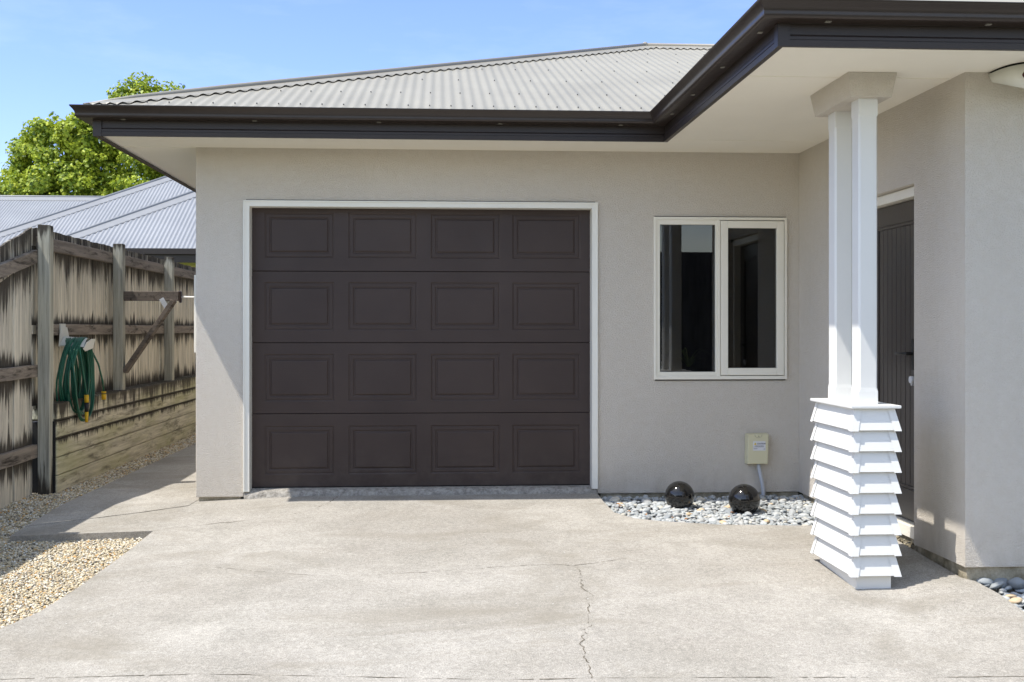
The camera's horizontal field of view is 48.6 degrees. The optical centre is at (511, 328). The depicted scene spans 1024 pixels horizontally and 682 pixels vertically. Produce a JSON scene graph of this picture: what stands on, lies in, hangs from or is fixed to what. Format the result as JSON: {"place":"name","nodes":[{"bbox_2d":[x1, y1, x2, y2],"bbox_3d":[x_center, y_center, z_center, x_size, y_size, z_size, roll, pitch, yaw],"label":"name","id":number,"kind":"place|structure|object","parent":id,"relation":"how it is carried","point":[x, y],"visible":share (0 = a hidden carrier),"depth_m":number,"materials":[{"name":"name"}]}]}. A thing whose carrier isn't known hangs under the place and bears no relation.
{"place":"outdoors","nodes":[
{"label":"outdoors","id":0,"kind":"place"},
{"bbox_2d":[0,433,195,628],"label":"gravel base","id":1,"kind":"object","parent":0,"point":[38,569],"visible":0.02,"depth_m":6.77,"materials":[{"name":"beige gravel"}]},
{"bbox_2d":[32,374,195,492],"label":"retaining wall","id":2,"kind":"structure","parent":1,"relation":"on","point":[119,428],"depth_m":10.94,"materials":[{"name":"brown wood"}]},
{"bbox_2d":[27,444,198,525],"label":"path","id":3,"kind":"structure","parent":0,"point":[168,482],"depth_m":8.87,"materials":[{"name":"concrete"}]},
{"bbox_2d":[0,0,756,183],"label":"sky","id":4,"kind":"structure","parent":0,"point":[55,55],"materials":[{"name":"blue"}]},
{"bbox_2d":[0,494,1023,681],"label":"driveway","id":5,"kind":"structure","parent":0,"point":[504,588],"depth_m":5.71,"materials":[{"name":"concrete"}]},
{"label":"ground","id":6,"kind":"structure","parent":0,"visible":0},
{"bbox_2d":[0,224,195,507],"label":"timber fence","id":7,"kind":"object","parent":6,"relation":"on","point":[50,280],"visible":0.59,"depth_m":9.82,"materials":[{"name":"grey wood"}]},
{"bbox_2d":[58,324,94,350],"bbox_3d":[-3.747,0.073,9.747,0.224,0.235,0.330,0,0,-4],"label":"hose hanger","id":8,"kind":"object","parent":7,"relation":"attached to","point":[64,334],"visible":0.82,"depth_m":9.68,"materials":[{"name":"white plastic"}]},
{"bbox_2d":[55,337,105,421],"bbox_3d":[-3.732,0.477,9.830,0.211,0.820,0.752,0,0,-4],"label":"garden hose","id":9,"kind":"object","parent":8,"relation":"hanging from","point":[85,370],"visible":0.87,"depth_m":9.67,"materials":[{"name":"green rubber"}]},
{"bbox_2d":[123,291,193,372],"bbox_3d":[-3.227,0.031,11.324,1.292,0.818,0.112,0,0,-4],"label":"timber bracket","id":10,"kind":"object","parent":7,"relation":"attached to","point":[171,297],"visible":0.98,"depth_m":11.26,"materials":[{"name":"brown wood"}]},
{"bbox_2d":[69,0,1023,593],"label":"house","id":11,"kind":"structure","parent":6,"relation":"on","point":[801,222],"depth_m":8.60,"materials":[{"name":"grey paint"}]},
{"bbox_2d":[194,275,195,352],"bbox_3d":[-2.409,-0.115,8.800,0.030,0.590,0.430,0,0,-4],"label":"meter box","id":12,"kind":"object","parent":11,"relation":"attached to","point":[194,313],"visible":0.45,"depth_m":8.59,"materials":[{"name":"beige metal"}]},
{"bbox_2d":[252,208,589,487],"bbox_3d":[-0.688,0.111,8.745,2.650,2.202,0.058,0,0,-4],"label":"garage door","id":13,"kind":"structure","parent":11,"relation":"in","point":[391,347],"depth_m":8.72,"materials":[{"name":"black metal"}]},
{"bbox_2d":[670,348,705,371],"bbox_3d":[1.390,0.259,8.955,0.338,0.228,0.173,0,0,-4],"label":"potted plant","id":14,"kind":"object","parent":11,"relation":"on","point":[688,367],"visible":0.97,"depth_m":8.94,"materials":[{"name":"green plant"}]},
{"bbox_2d":[654,216,786,380],"bbox_3d":[1.608,-0.235,8.790,1.042,1.267,0.098,0,0,-4],"label":"window","id":15,"kind":"structure","parent":11,"relation":"in","point":[721,225],"depth_m":8.75,"materials":[{"name":"beige metal"}]},
{"bbox_2d":[745,433,768,495],"bbox_3d":[1.889,1.087,8.737,0.176,0.567,0.078,0,0,-4],"label":"utility box","id":16,"kind":"object","parent":11,"relation":"attached to","point":[756,448],"visible":0.97,"depth_m":8.70,"materials":[{"name":"beige plastic"}]},
{"bbox_2d":[877,186,918,551],"bbox_3d":[2.441,0.325,7.160,0.194,2.370,1.056,0,0,-4],"label":"entry door","id":17,"kind":"structure","parent":11,"relation":"in","point":[895,210],"depth_m":7.15,"materials":[{"name":"black wood"}]},
{"bbox_2d":[988,62,1023,87],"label":"alarm siren","id":18,"kind":"object","parent":11,"relation":"attached to","point":[1011,75],"visible":1,"depth_m":5.85,"materials":[{"name":"plastic"}]},
{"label":"neighbour yard","id":19,"kind":"structure","parent":0,"visible":0},
{"bbox_2d":[0,70,185,195],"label":"tree","id":20,"kind":"object","parent":19,"relation":"on","point":[76,170],"visible":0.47,"depth_m":38.14,"materials":[{"name":"green plant"}]},
{"bbox_2d":[0,176,195,266],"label":"neighbour house","id":21,"kind":"structure","parent":19,"relation":"on","point":[155,218],"depth_m":23.50,"materials":[{"name":"grey metal"}]},
{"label":"side bed soil","id":22,"kind":"structure","parent":0,"visible":0},
{"bbox_2d":[601,494,1023,610],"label":"pebbles","id":23,"kind":"object","parent":22,"relation":"on","point":[713,511],"visible":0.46,"depth_m":8.13,"materials":[{"name":"grey stone"}]},
{"bbox_2d":[609,497,619,501],"bbox_3d":[0.771,1.289,8.529,0.093,0.046,0.080,-22,14,26],"label":"pebble","id":24,"kind":"object","parent":23,"relation":"on","point":[615,499],"visible":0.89,"depth_m":8.50,"materials":[{"name":"grey stone"}]},
{"bbox_2d":[641,498,651,502],"bbox_3d":[1.015,1.298,8.506,0.094,0.048,0.076,20,13,24],"label":"pebble","id":25,"kind":"object","parent":23,"relation":"on","point":[643,500],"visible":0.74,"depth_m":8.49,"materials":[{"name":"white stone"}]},
{"bbox_2d":[665,481,693,508],"bbox_3d":[1.228,1.223,8.304,0.216,0.216,0.216,0,0,-4],"label":"garden sphere","id":26,"kind":"object","parent":23,"relation":"on","point":[679,494],"visible":0.82,"depth_m":8.22,"materials":[{"name":"black glass"}]},
{"bbox_2d":[708,517,717,520],"bbox_3d":[1.393,1.325,7.844,0.064,0.041,0.076,-18,10,-28],"label":"pebble","id":27,"kind":"object","parent":23,"relation":"on","point":[713,519],"visible":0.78,"depth_m":7.83,"materials":[{"name":"white stone"}]},
{"bbox_2d":[728,484,759,513],"bbox_3d":[1.669,1.227,8.142,0.226,0.226,0.226,0,0,-4],"label":"garden sphere","id":28,"kind":"object","parent":23,"relation":"on","point":[743,498],"visible":0.87,"depth_m":8.06,"materials":[{"name":"black glass"}]},
{"bbox_2d":[789,509,795,514],"bbox_3d":[2.007,1.315,8.107,0.051,0.030,0.074,7,39,29],"label":"pebble","id":29,"kind":"object","parent":23,"relation":"on","point":[792,511],"visible":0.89,"depth_m":8.10,"materials":[{"name":"white stone"}]},
{"bbox_2d":[976,577,993,584],"bbox_3d":[2.520,1.346,6.040,0.094,0.043,0.057,4,21,-5],"label":"pebble","id":30,"kind":"object","parent":23,"relation":"on","point":[984,581],"visible":0.96,"depth_m":6.02,"materials":[{"name":"grey stone"}]},
{"bbox_2d":[989,581,1003,589],"bbox_3d":[2.559,1.355,5.986,0.088,0.032,0.055,-36,-11,23],"label":"pebble","id":31,"kind":"object","parent":23,"relation":"on","point":[996,585],"visible":0.97,"depth_m":5.97,"materials":[{"name":"grey stone"}]},
{"bbox_2d":[994,578,1007,586],"bbox_3d":[2.605,1.353,6.050,0.082,0.051,0.104,-7,11,19],"label":"pebble","id":32,"kind":"object","parent":23,"relation":"on","point":[1005,580],"visible":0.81,"depth_m":6.03,"materials":[{"name":"grey stone"}]},
{"bbox_2d":[1005,594,1016,597],"bbox_3d":[2.580,1.383,5.860,0.055,0.025,0.068,5,-13,-20],"label":"pebble","id":33,"kind":"object","parent":23,"relation":"on","point":[1010,595],"visible":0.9,"depth_m":5.84,"materials":[{"name":"beige stone"}]},
{"bbox_2d":[1007,577,1023,589],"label":"pebble","id":34,"kind":"object","parent":23,"relation":"on","point":[1015,583],"visible":0.98,"depth_m":5.95,"materials":[{"name":"grey stone"}]},
{"bbox_2d":[1009,597,1022,603],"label":"pebble","id":35,"kind":"object","parent":23,"relation":"on","point":[1015,600],"visible":0.92,"depth_m":5.77,"materials":[{"name":"beige stone"}]}
]}

